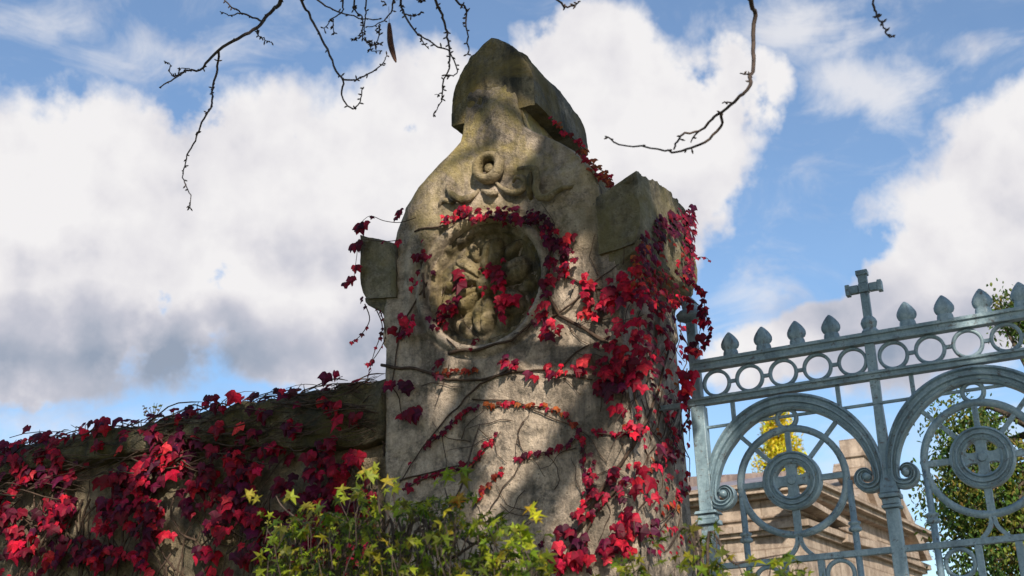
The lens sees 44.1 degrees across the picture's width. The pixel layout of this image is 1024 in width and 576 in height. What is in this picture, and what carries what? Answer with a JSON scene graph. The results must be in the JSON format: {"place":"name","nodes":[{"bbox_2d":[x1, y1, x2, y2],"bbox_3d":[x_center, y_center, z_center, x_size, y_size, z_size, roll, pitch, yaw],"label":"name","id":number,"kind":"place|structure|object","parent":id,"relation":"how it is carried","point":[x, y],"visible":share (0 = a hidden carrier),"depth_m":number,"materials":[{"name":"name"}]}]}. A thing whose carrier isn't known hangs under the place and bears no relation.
{"place":"outdoors","nodes":[
{"label":"outdoors","id":0,"kind":"place"},
{"bbox_2d":[0,0,1023,575],"label":"sky","id":1,"kind":"structure","parent":0,"point":[850,147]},
{"bbox_2d":[592,517,823,575],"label":"maple shrub","id":2,"kind":"object","parent":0,"point":[697,562],"visible":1,"depth_m":4.91,"materials":[{"name":"green plant"}]},
{"bbox_2d":[687,438,932,575],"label":"chapel","id":3,"kind":"structure","parent":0,"point":[836,535],"depth_m":21.91,"materials":[{"name":"stone"}]},
{"bbox_2d":[901,278,1023,575],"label":"broadleaf tree","id":4,"kind":"object","parent":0,"point":[1010,491],"visible":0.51,"depth_m":12.06,"materials":[{"name":"green plant"}]},
{"label":"ground","id":5,"kind":"structure","parent":0,"visible":0},
{"bbox_2d":[0,379,385,575],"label":"boundary wall","id":6,"kind":"structure","parent":5,"relation":"on","point":[372,447],"depth_m":8.31,"materials":[{"name":"stone"}]},
{"bbox_2d":[143,404,161,422],"bbox_3d":[-2.557,0.916,8.961,0.192,0.208,0.038,-11,-22,24],"label":"dry weed","id":7,"kind":"object","parent":6,"relation":"on","point":[153,412],"visible":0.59,"depth_m":8.97,"materials":[{"name":"grey plant"}]},
{"bbox_2d":[0,370,385,575],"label":"climbing vine","id":8,"kind":"object","parent":6,"relation":"attached to","point":[171,452],"visible":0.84,"depth_m":8.31,"materials":[{"name":"red plant"}]},
{"bbox_2d":[242,424,557,575],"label":"maple shrub","id":9,"kind":"object","parent":5,"relation":"on","point":[521,539],"visible":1,"depth_m":4.96,"materials":[{"name":"green plant"}]},
{"bbox_2d":[159,0,894,210],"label":"overhanging tree","id":10,"kind":"object","parent":5,"relation":"on","point":[390,42],"visible":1,"depth_m":6.16,"materials":[{"name":"brown plant"}]},
{"bbox_2d":[360,38,696,575],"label":"gate pier","id":11,"kind":"structure","parent":5,"relation":"on","point":[513,148],"depth_m":7.65,"materials":[{"name":"stone"}]},
{"bbox_2d":[341,116,713,575],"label":"climbing vine","id":12,"kind":"object","parent":11,"relation":"attached to","point":[629,526],"visible":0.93,"depth_m":7.42,"materials":[{"name":"red plant"}]},
{"bbox_2d":[659,296,722,575],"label":"gate post","id":13,"kind":"object","parent":5,"relation":"on","point":[707,513],"visible":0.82,"depth_m":7.38,"materials":[{"name":"metal"}]},
{"bbox_2d":[687,269,1023,575],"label":"iron gate","id":14,"kind":"structure","parent":13,"relation":"attached to","point":[888,482],"depth_m":6.98,"materials":[{"name":"grey metal"}]},
{"bbox_2d":[750,412,806,474],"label":"yellow tree","id":15,"kind":"object","parent":5,"relation":"on","point":[774,446],"visible":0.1,"depth_m":40.69,"materials":[{"name":"yellow leaf"},{"name":"bark"}]}
]}

